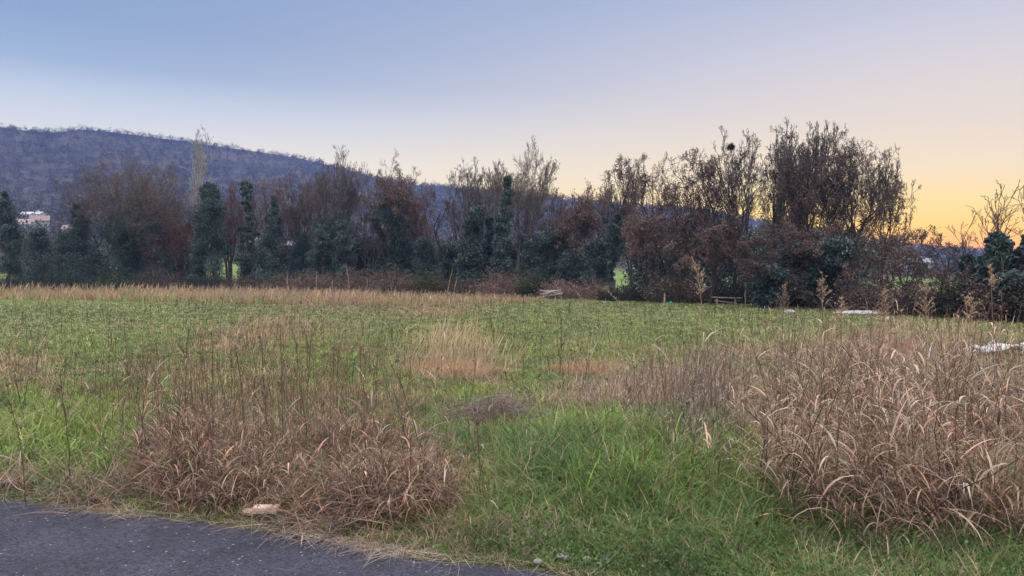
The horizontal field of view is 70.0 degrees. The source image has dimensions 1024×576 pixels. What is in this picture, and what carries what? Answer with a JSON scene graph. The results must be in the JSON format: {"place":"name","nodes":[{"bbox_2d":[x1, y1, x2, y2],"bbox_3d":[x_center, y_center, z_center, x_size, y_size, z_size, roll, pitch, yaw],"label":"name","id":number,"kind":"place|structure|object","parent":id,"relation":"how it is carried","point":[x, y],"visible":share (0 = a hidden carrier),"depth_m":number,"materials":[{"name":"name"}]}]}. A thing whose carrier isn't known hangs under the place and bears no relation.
{"place":"outdoors","nodes":[
{"label":"outdoors","id":0,"kind":"place"},
{"bbox_2d":[0,499,561,575],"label":"road","id":1,"kind":"structure","parent":0,"point":[36,543],"depth_m":4.17,"materials":[{"name":"grey asphalt"}]},
{"bbox_2d":[0,492,631,575],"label":"straw litter","id":2,"kind":"object","parent":1,"relation":"on","point":[333,538],"visible":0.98,"depth_m":4.35,"materials":[{"name":"beige plant"}]},
{"bbox_2d":[0,281,1022,488],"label":"straw grass","id":3,"kind":"structure","parent":0,"point":[458,339],"depth_m":14.43,"materials":[{"name":"beige plant"}]},
{"bbox_2d":[0,127,1023,575],"bbox_3d":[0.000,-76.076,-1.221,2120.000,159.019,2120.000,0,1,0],"label":"ground","id":4,"kind":"structure","parent":0,"point":[40,183],"depth_m":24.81,"materials":[{"name":"green plant"}]},
{"bbox_2d":[0,191,28,285],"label":"ivy clad tree","id":5,"kind":"object","parent":4,"relation":"on","point":[12,236],"visible":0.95,"depth_m":69.21,"materials":[{"name":"green plant"}]},
{"bbox_2d":[13,225,62,285],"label":"ivy clad tree","id":6,"kind":"object","parent":4,"relation":"on","point":[38,236],"visible":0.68,"depth_m":73.81,"materials":[{"name":"green plant"}]},
{"bbox_2d":[18,264,103,290],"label":"bramble shrub","id":7,"kind":"object","parent":4,"relation":"on","point":[52,281],"visible":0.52,"depth_m":69.13,"materials":[{"name":"brown plant"}]},
{"bbox_2d":[41,228,91,290],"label":"ivy clad tree","id":8,"kind":"object","parent":4,"relation":"on","point":[59,239],"visible":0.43,"depth_m":72.76,"materials":[{"name":"green plant"}]},
{"bbox_2d":[59,199,104,288],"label":"ivy clad tree","id":9,"kind":"object","parent":4,"relation":"on","point":[81,247],"visible":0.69,"depth_m":71.72,"materials":[{"name":"green plant"}]},
{"bbox_2d":[49,167,139,284],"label":"bare tree","id":10,"kind":"object","parent":4,"relation":"on","point":[77,198],"visible":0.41,"depth_m":72.65,"materials":[{"name":"brown plant"}]},
{"bbox_2d":[63,265,148,291],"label":"bramble shrub","id":11,"kind":"object","parent":4,"relation":"on","point":[113,280],"visible":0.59,"depth_m":69.36,"materials":[{"name":"brown plant"}]},
{"bbox_2d":[62,149,197,287],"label":"bare tree","id":12,"kind":"object","parent":4,"relation":"on","point":[129,227],"visible":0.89,"depth_m":71.64,"materials":[{"name":"brown plant"}]},
{"bbox_2d":[111,261,190,291],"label":"bramble shrub","id":13,"kind":"object","parent":4,"relation":"on","point":[156,281],"visible":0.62,"depth_m":69.26,"materials":[{"name":"brown plant"}]},
{"bbox_2d":[138,207,185,286],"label":"tree","id":14,"kind":"object","parent":4,"relation":"on","point":[167,258],"visible":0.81,"depth_m":72.76,"materials":[{"name":"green plant"}]},
{"bbox_2d":[152,196,200,286],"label":"bare tree","id":15,"kind":"object","parent":4,"relation":"on","point":[192,220],"visible":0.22,"depth_m":76.65,"materials":[{"name":"brown plant"}]},
{"bbox_2d":[162,216,201,279],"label":"bare tree","id":16,"kind":"object","parent":4,"relation":"on","point":[187,238],"visible":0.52,"depth_m":75.28,"materials":[{"name":"brown plant"}]},
{"bbox_2d":[185,206,209,289],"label":"ivy clad tree","id":17,"kind":"object","parent":4,"relation":"on","point":[197,260],"visible":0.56,"depth_m":70.05,"materials":[{"name":"green plant"}]},
{"bbox_2d":[187,127,214,226],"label":"poplar tree","id":18,"kind":"object","parent":4,"relation":"on","point":[198,173],"visible":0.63,"depth_m":86.99,"materials":[{"name":"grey plant"}]},
{"bbox_2d":[168,267,234,291],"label":"bramble shrub","id":19,"kind":"object","parent":4,"relation":"on","point":[204,281],"visible":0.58,"depth_m":67.40,"materials":[{"name":"brown plant"}]},
{"bbox_2d":[188,181,233,284],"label":"ivy clad tree","id":20,"kind":"object","parent":4,"relation":"on","point":[209,208],"visible":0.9,"depth_m":69.53,"materials":[{"name":"green plant"}]},
{"bbox_2d":[0,435,433,551],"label":"verge thatch","id":21,"kind":"object","parent":4,"relation":"on","point":[6,479],"visible":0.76,"depth_m":4.95,"materials":[{"name":"brown plant"}]},
{"bbox_2d":[214,184,246,281],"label":"bare tree","id":22,"kind":"object","parent":4,"relation":"on","point":[230,242],"visible":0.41,"depth_m":75.57,"materials":[{"name":"brown plant"}]},
{"bbox_2d":[214,272,270,292],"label":"bramble shrub","id":23,"kind":"object","parent":4,"relation":"on","point":[243,282],"visible":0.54,"depth_m":66.39,"materials":[{"name":"brown plant"}]},
{"bbox_2d":[231,174,260,285],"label":"ivy clad tree","id":24,"kind":"object","parent":4,"relation":"on","point":[246,260],"visible":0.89,"depth_m":70.80,"materials":[{"name":"green plant"}]},
{"bbox_2d":[222,175,285,268],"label":"bare tree","id":25,"kind":"object","parent":4,"relation":"on","point":[266,200],"visible":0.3,"depth_m":83.62,"materials":[{"name":"brown plant"}]},
{"bbox_2d":[0,324,537,530],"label":"standing weeds","id":26,"kind":"object","parent":4,"relation":"on","point":[340,395],"visible":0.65,"depth_m":8.09,"materials":[{"name":"brown plant"}]},
{"bbox_2d":[251,195,286,286],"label":"ivy clad tree","id":27,"kind":"object","parent":4,"relation":"on","point":[267,243],"visible":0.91,"depth_m":69.18,"materials":[{"name":"green plant"}]},
{"bbox_2d":[245,178,306,280],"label":"bare tree","id":28,"kind":"object","parent":4,"relation":"on","point":[285,243],"visible":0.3,"depth_m":77.84,"materials":[{"name":"brown plant"}]},
{"bbox_2d":[81,373,503,545],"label":"matted grass","id":29,"kind":"structure","parent":4,"relation":"on","point":[386,483],"depth_m":5.28,"materials":[{"name":"brown plant"}]},
{"bbox_2d":[270,173,331,283],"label":"bare tree","id":30,"kind":"object","parent":4,"relation":"on","point":[300,240],"visible":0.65,"depth_m":75.30,"materials":[{"name":"brown plant"}]},
{"bbox_2d":[282,157,344,269],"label":"bare tree","id":31,"kind":"object","parent":4,"relation":"on","point":[324,178],"visible":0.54,"depth_m":73.44,"materials":[{"name":"brown plant"}]},
{"bbox_2d":[303,224,334,291],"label":"ivy clad tree","id":32,"kind":"object","parent":4,"relation":"on","point":[323,241],"visible":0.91,"depth_m":67.34,"materials":[{"name":"green plant"}]},
{"bbox_2d":[276,267,361,293],"bbox_3d":[-16.223,-0.564,61.826,7.319,2.461,5.944,0,1,0],"label":"bramble shrub","id":33,"kind":"object","parent":4,"relation":"on","point":[305,282],"visible":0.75,"depth_m":61.34,"materials":[{"name":"brown plant"}]},
{"bbox_2d":[301,144,371,288],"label":"bare tree","id":34,"kind":"object","parent":4,"relation":"on","point":[331,223],"visible":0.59,"depth_m":69.77,"materials":[{"name":"brown plant"}]},
{"bbox_2d":[331,220,359,285],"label":"ivy clad tree","id":35,"kind":"object","parent":4,"relation":"on","point":[342,239],"visible":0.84,"depth_m":66.69,"materials":[{"name":"green plant"}]},
{"bbox_2d":[324,168,375,273],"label":"bare tree","id":36,"kind":"object","parent":4,"relation":"on","point":[352,192],"visible":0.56,"depth_m":70.49,"materials":[{"name":"brown plant"}]},
{"bbox_2d":[330,262,384,292],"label":"bramble shrub","id":37,"kind":"object","parent":4,"relation":"on","point":[363,278],"visible":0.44,"depth_m":63.60,"materials":[{"name":"brown plant"}]},
{"bbox_2d":[352,196,383,280],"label":"bare tree","id":38,"kind":"object","parent":4,"relation":"on","point":[364,250],"visible":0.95,"depth_m":68.08,"materials":[{"name":"brown plant"}]},
{"bbox_2d":[354,261,419,294],"bbox_3d":[-9.762,-0.743,59.615,6.263,2.848,5.328,0,1,0],"label":"bramble shrub","id":39,"kind":"object","parent":4,"relation":"on","point":[385,285],"visible":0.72,"depth_m":59.57,"materials":[{"name":"brown plant"}]},
{"bbox_2d":[357,150,421,285],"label":"russet tree","id":40,"kind":"object","parent":4,"relation":"on","point":[390,222],"visible":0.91,"depth_m":69.24,"materials":[{"name":"green plant"}]},
{"bbox_2d":[355,229,425,288],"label":"tree","id":41,"kind":"object","parent":4,"relation":"on","point":[361,251],"visible":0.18,"depth_m":72.89,"materials":[{"name":"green plant"}]},
{"bbox_2d":[399,185,437,280],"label":"bare tree","id":42,"kind":"object","parent":4,"relation":"on","point":[423,219],"visible":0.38,"depth_m":70.19,"materials":[{"name":"brown plant"}]},
{"bbox_2d":[408,235,440,284],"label":"ivy clad tree","id":43,"kind":"object","parent":4,"relation":"on","point":[420,249],"visible":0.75,"depth_m":65.75,"materials":[{"name":"green plant"}]},
{"bbox_2d":[396,267,460,295],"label":"bramble shrub","id":44,"kind":"object","parent":4,"relation":"on","point":[434,282],"visible":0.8,"depth_m":57.58,"materials":[{"name":"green plant"}]},
{"bbox_2d":[424,192,457,283],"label":"bare tree","id":45,"kind":"object","parent":4,"relation":"on","point":[436,235],"visible":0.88,"depth_m":63.87,"materials":[{"name":"brown plant"}]},
{"bbox_2d":[433,242,465,288],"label":"ivy clad tree","id":46,"kind":"object","parent":4,"relation":"on","point":[449,260],"visible":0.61,"depth_m":64.36,"materials":[{"name":"green plant"}]},
{"bbox_2d":[443,157,482,253],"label":"bare tree","id":47,"kind":"object","parent":4,"relation":"on","point":[463,203],"visible":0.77,"depth_m":65.72,"materials":[{"name":"brown plant"}]},
{"bbox_2d":[451,205,488,294],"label":"ivy clad tree","id":48,"kind":"object","parent":4,"relation":"on","point":[470,259],"visible":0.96,"depth_m":60.58,"materials":[{"name":"green plant"}]},
{"bbox_2d":[459,169,514,285],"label":"bare tree","id":49,"kind":"object","parent":4,"relation":"on","point":[478,191],"visible":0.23,"depth_m":66.85,"materials":[{"name":"brown plant"}]},
{"bbox_2d":[480,217,495,286],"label":"ivy clad tree","id":50,"kind":"object","parent":4,"relation":"on","point":[488,235],"visible":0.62,"depth_m":61.28,"materials":[{"name":"green plant"}]},
{"bbox_2d":[462,266,534,297],"bbox_3d":[-0.752,-0.507,55.964,6.973,2.506,5.744,0,1,0],"label":"bramble shrub","id":51,"kind":"object","parent":4,"relation":"on","point":[488,289],"visible":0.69,"depth_m":55.29,"materials":[{"name":"brown plant"}]},
{"bbox_2d":[419,389,581,430],"bbox_3d":[-0.112,1.288,7.909,1.827,0.360,1.294,0,1,0],"label":"brush heap","id":52,"kind":"object","parent":4,"relation":"on","point":[477,409],"visible":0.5,"depth_m":7.86,"materials":[{"name":"brown plant"}]},
{"bbox_2d":[488,175,516,295],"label":"ivy clad tree","id":53,"kind":"object","parent":4,"relation":"on","point":[502,245],"visible":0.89,"depth_m":59.70,"materials":[{"name":"green plant"}]},
{"bbox_2d":[0,123,1023,275],"bbox_3d":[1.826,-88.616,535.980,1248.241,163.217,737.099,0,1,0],"label":"hillside woods","id":54,"kind":"object","parent":4,"relation":"on","point":[259,152],"visible":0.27,"depth_m":645.58,"materials":[{"name":"plant"}]},
{"bbox_2d":[5,448,1023,575],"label":"clover","id":55,"kind":"object","parent":4,"relation":"on","point":[576,553],"visible":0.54,"depth_m":4.12,"materials":[{"name":"green plant"}]},
{"bbox_2d":[6,292,1023,421],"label":"seedheads","id":56,"kind":"object","parent":4,"relation":"on","point":[158,310],"visible":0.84,"depth_m":17.27,"materials":[{"name":"brown plant"}]},
{"bbox_2d":[480,136,564,294],"bbox_3d":[0.819,-6.238,64.173,7.631,13.651,7.474,0,1,0],"label":"bare tree","id":57,"kind":"object","parent":4,"relation":"on","point":[542,197],"visible":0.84,"depth_m":63.08,"materials":[{"name":"brown plant"}]},
{"bbox_2d":[513,223,557,287],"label":"ivy clad tree","id":58,"kind":"object","parent":4,"relation":"on","point":[542,262],"visible":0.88,"depth_m":59.83,"materials":[{"name":"green plant"}]},
{"bbox_2d":[497,269,573,297],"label":"bramble shrub","id":59,"kind":"object","parent":4,"relation":"on","point":[527,287],"visible":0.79,"depth_m":53.59,"materials":[{"name":"brown plant"}]},
{"bbox_2d":[54,300,1023,500],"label":"weed stems","id":60,"kind":"object","parent":4,"relation":"on","point":[156,396],"visible":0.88,"depth_m":6.25,"materials":[{"name":"brown plant"}]},
{"bbox_2d":[518,173,566,276],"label":"bare tree","id":61,"kind":"object","parent":4,"relation":"on","point":[527,223],"visible":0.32,"depth_m":67.30,"materials":[{"name":"brown plant"}]},
{"bbox_2d":[545,224,573,281],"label":"ivy clad tree","id":62,"kind":"object","parent":4,"relation":"on","point":[558,252],"visible":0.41,"depth_m":59.39,"materials":[{"name":"green plant"}]},
{"bbox_2d":[543,187,601,294],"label":"tree","id":63,"kind":"object","parent":4,"relation":"on","point":[571,263],"visible":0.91,"depth_m":57.61,"materials":[{"name":"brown plant"}]},
{"bbox_2d":[531,275,620,298],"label":"bramble shrub","id":64,"kind":"object","parent":4,"relation":"on","point":[584,291],"visible":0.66,"depth_m":51.37,"materials":[{"name":"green plant"}]},
{"bbox_2d":[577,238,614,296],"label":"ivy clad tree","id":65,"kind":"object","parent":4,"relation":"on","point":[597,260],"visible":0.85,"depth_m":55.20,"materials":[{"name":"green plant"}]},
{"bbox_2d":[576,185,617,257],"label":"bare tree","id":66,"kind":"object","parent":4,"relation":"on","point":[598,223],"visible":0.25,"depth_m":59.59,"materials":[{"name":"brown plant"}]},
{"bbox_2d":[582,152,645,290],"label":"bare tree","id":67,"kind":"object","parent":4,"relation":"on","point":[614,240],"visible":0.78,"depth_m":53.25,"materials":[{"name":"brown plant"}]},
{"bbox_2d":[591,282,654,300],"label":"bramble shrub","id":68,"kind":"object","parent":4,"relation":"on","point":[625,294],"visible":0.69,"depth_m":47.36,"materials":[{"name":"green plant"}]},
{"bbox_2d":[602,172,649,290],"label":"bare tree","id":69,"kind":"object","parent":4,"relation":"on","point":[627,259],"visible":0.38,"depth_m":54.93,"materials":[{"name":"brown plant"}]},
{"bbox_2d":[617,230,669,292],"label":"thicket tree","id":70,"kind":"object","parent":4,"relation":"on","point":[637,279],"visible":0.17,"depth_m":65.98,"materials":[{"name":"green plant"}]},
{"bbox_2d":[621,152,680,298],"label":"bare tree","id":71,"kind":"object","parent":4,"relation":"on","point":[641,182],"visible":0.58,"depth_m":49.01,"materials":[{"name":"brown plant"}]},
{"bbox_2d":[619,206,693,289],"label":"russet tree","id":72,"kind":"object","parent":4,"relation":"on","point":[631,232],"visible":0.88,"depth_m":45.29,"materials":[{"name":"brown plant"}]},
{"bbox_2d":[645,152,697,286],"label":"bare tree","id":73,"kind":"object","parent":4,"relation":"on","point":[685,205],"visible":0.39,"depth_m":49.22,"materials":[{"name":"brown plant"}]},
{"bbox_2d":[636,268,710,302],"bbox_3d":[10.056,-0.152,45.114,4.746,2.177,4.320,1,1,40],"label":"bramble shrub","id":74,"kind":"object","parent":4,"relation":"on","point":[671,292],"visible":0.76,"depth_m":44.60,"materials":[{"name":"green plant"}]},
{"bbox_2d":[646,146,727,282],"bbox_3d":[11.126,-4.051,45.645,5.274,9.880,6.050,0,1,0],"label":"bare tree","id":75,"kind":"object","parent":4,"relation":"on","point":[675,188],"visible":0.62,"depth_m":45.26,"materials":[{"name":"brown plant"}]},
{"bbox_2d":[677,284,725,302],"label":"bramble shrub","id":76,"kind":"object","parent":4,"relation":"on","point":[696,296],"visible":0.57,"depth_m":43.55,"materials":[{"name":"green plant"}]},
{"bbox_2d":[677,151,741,292],"bbox_3d":[11.906,-3.631,43.775,4.027,9.093,4.978,0,1,0],"label":"bare tree","id":77,"kind":"object","parent":4,"relation":"on","point":[704,192],"visible":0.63,"depth_m":43.43,"materials":[{"name":"brown plant"}]},
{"bbox_2d":[671,209,751,303],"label":"russet tree","id":78,"kind":"object","parent":4,"relation":"on","point":[729,239],"visible":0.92,"depth_m":41.69,"materials":[{"name":"brown plant"}]},
{"bbox_2d":[688,258,738,508],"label":"plumed grass","id":79,"kind":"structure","parent":4,"relation":"on","point":[709,335],"depth_m":4.91,"materials":[{"name":"brown plant"}]},
{"bbox_2d":[674,225,766,292],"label":"thicket tree","id":80,"kind":"object","parent":4,"relation":"on","point":[722,283],"visible":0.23,"depth_m":59.24,"materials":[{"name":"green plant"}]},
{"bbox_2d":[707,279,755,303],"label":"bramble shrub","id":81,"kind":"object","parent":4,"relation":"on","point":[738,292],"visible":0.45,"depth_m":42.49,"materials":[{"name":"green plant"}]},
{"bbox_2d":[715,139,766,288],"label":"bare tree","id":82,"kind":"object","parent":4,"relation":"on","point":[735,270],"visible":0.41,"depth_m":44.54,"materials":[{"name":"brown plant"}]},
{"bbox_2d":[465,335,1023,483],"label":"grey weeds","id":83,"kind":"object","parent":4,"relation":"on","point":[702,382],"visible":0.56,"depth_m":8.70,"materials":[{"name":"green plant"}]},
{"bbox_2d":[701,117,812,303],"bbox_3d":[14.034,-4.457,42.468,5.870,10.802,5.050,0,1,0],"label":"bare tree","id":84,"kind":"object","parent":4,"relation":"on","point":[732,180],"visible":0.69,"depth_m":41.94,"materials":[{"name":"brown plant"}]},
{"bbox_2d":[733,218,814,307],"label":"russet tree","id":85,"kind":"object","parent":4,"relation":"on","point":[767,277],"visible":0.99,"depth_m":36.05,"materials":[{"name":"green plant"}]},
{"bbox_2d":[758,131,796,248],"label":"bare tree","id":86,"kind":"object","parent":4,"relation":"on","point":[772,196],"visible":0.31,"depth_m":42.90,"materials":[{"name":"brown plant"}]},
{"bbox_2d":[757,120,839,266],"bbox_3d":[15.641,-4.037,39.711,3.627,10.022,3.836,-1,1,-38],"label":"bare tree","id":87,"kind":"object","parent":4,"relation":"on","point":[800,147],"visible":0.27,"depth_m":39.69,"materials":[{"name":"brown plant"}]},
{"bbox_2d":[765,133,838,244],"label":"bare tree","id":88,"kind":"object","parent":4,"relation":"on","point":[803,209],"visible":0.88,"depth_m":37.38,"materials":[{"name":"brown plant"}]},
{"bbox_2d":[784,219,868,308],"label":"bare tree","id":89,"kind":"object","parent":4,"relation":"on","point":[832,254],"visible":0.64,"depth_m":34.97,"materials":[{"name":"green plant"}]},
{"bbox_2d":[802,287,863,308],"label":"bramble shrub","id":90,"kind":"object","parent":4,"relation":"on","point":[815,302],"visible":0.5,"depth_m":35.48,"materials":[{"name":"brown plant"}]},
{"bbox_2d":[802,227,891,294],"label":"thicket tree","id":91,"kind":"object","parent":4,"relation":"on","point":[865,272],"visible":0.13,"depth_m":51.04,"materials":[{"name":"green plant"}]},
{"bbox_2d":[796,121,908,295],"bbox_3d":[17.127,-3.669,37.144,5.413,9.368,4.582,0,1,16],"label":"bare tree","id":92,"kind":"object","parent":4,"relation":"on","point":[837,196],"visible":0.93,"depth_m":36.58,"materials":[{"name":"brown plant"}]},
{"bbox_2d":[697,284,1023,561],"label":"johnson grass","id":93,"kind":"structure","parent":4,"relation":"on","point":[927,469],"depth_m":4.92,"materials":[{"name":"brown plant"}]},
{"bbox_2d":[830,279,920,311],"bbox_3d":[16.717,0.288,32.981,3.851,1.654,3.967,0,1,0],"label":"bramble shrub","id":94,"kind":"object","parent":4,"relation":"on","point":[856,302],"visible":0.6,"depth_m":32.68,"materials":[{"name":"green plant"}]},
{"bbox_2d":[833,224,940,309],"bbox_3d":[16.810,-0.756,33.102,4.132,4.248,4.598,0,1,0],"label":"russet tree","id":95,"kind":"object","parent":4,"relation":"on","point":[882,254],"visible":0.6,"depth_m":33.12,"materials":[{"name":"brown plant"}]},
{"bbox_2d":[855,153,919,289],"bbox_3d":[19.411,-2.982,38.247,3.267,7.956,2.406,0,1,0],"label":"bare tree","id":96,"kind":"object","parent":4,"relation":"on","point":[889,229],"visible":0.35,"depth_m":37.77,"materials":[{"name":"brown plant"}]},
{"bbox_2d":[876,227,928,295],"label":"bare tree","id":97,"kind":"object","parent":4,"relation":"on","point":[895,269],"visible":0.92,"depth_m":30.76,"materials":[{"name":"brown plant"}]},
{"bbox_2d":[869,280,947,315],"bbox_3d":[16.796,0.408,30.052,4.056,1.500,3.188,0,1,0],"label":"bramble shrub","id":98,"kind":"object","parent":4,"relation":"on","point":[909,302],"visible":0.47,"depth_m":29.80,"materials":[{"name":"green plant"}]},
{"bbox_2d":[912,229,976,308],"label":"bare tree","id":99,"kind":"object","parent":4,"relation":"on","point":[938,242],"visible":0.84,"depth_m":28.91,"materials":[{"name":"plant"}]},
{"bbox_2d":[903,282,990,318],"bbox_3d":[17.361,0.401,28.129,3.594,1.603,3.238,0,1,0],"label":"bramble shrub","id":100,"kind":"object","parent":4,"relation":"on","point":[952,297],"visible":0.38,"depth_m":27.68,"materials":[{"name":"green plant"}]},
{"bbox_2d":[914,262,982,318],"bbox_3d":[17.110,0.220,28.184,2.976,2.452,2.345,0,1,-26],"label":"thicket bush","id":101,"kind":"object","parent":4,"relation":"on","point":[943,279],"visible":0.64,"depth_m":27.96,"materials":[{"name":"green plant"}]},
{"bbox_2d":[944,205,1021,317],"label":"pollard tree","id":102,"kind":"object","parent":4,"relation":"on","point":[976,268],"visible":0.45,"depth_m":28.16,"materials":[{"name":"brown plant"}]},
{"bbox_2d":[949,264,1023,321],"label":"bramble shrub","id":103,"kind":"object","parent":4,"relation":"on","point":[984,298],"visible":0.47,"depth_m":25.75,"materials":[{"name":"green plant"}]},
{"bbox_2d":[972,269,1023,322],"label":"bramble shrub","id":104,"kind":"object","parent":4,"relation":"on","point":[1015,298],"visible":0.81,"depth_m":25.05,"materials":[{"name":"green plant"}]},
{"bbox_2d":[980,179,1023,320],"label":"pollard tree","id":105,"kind":"object","parent":4,"relation":"on","point":[1000,243],"visible":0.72,"depth_m":25.68,"materials":[{"name":"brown plant"}]},
{"bbox_2d":[0,0,1023,251],"label":"sky","id":106,"kind":"structure","parent":0,"point":[438,84],"materials":[{"name":"blue"}]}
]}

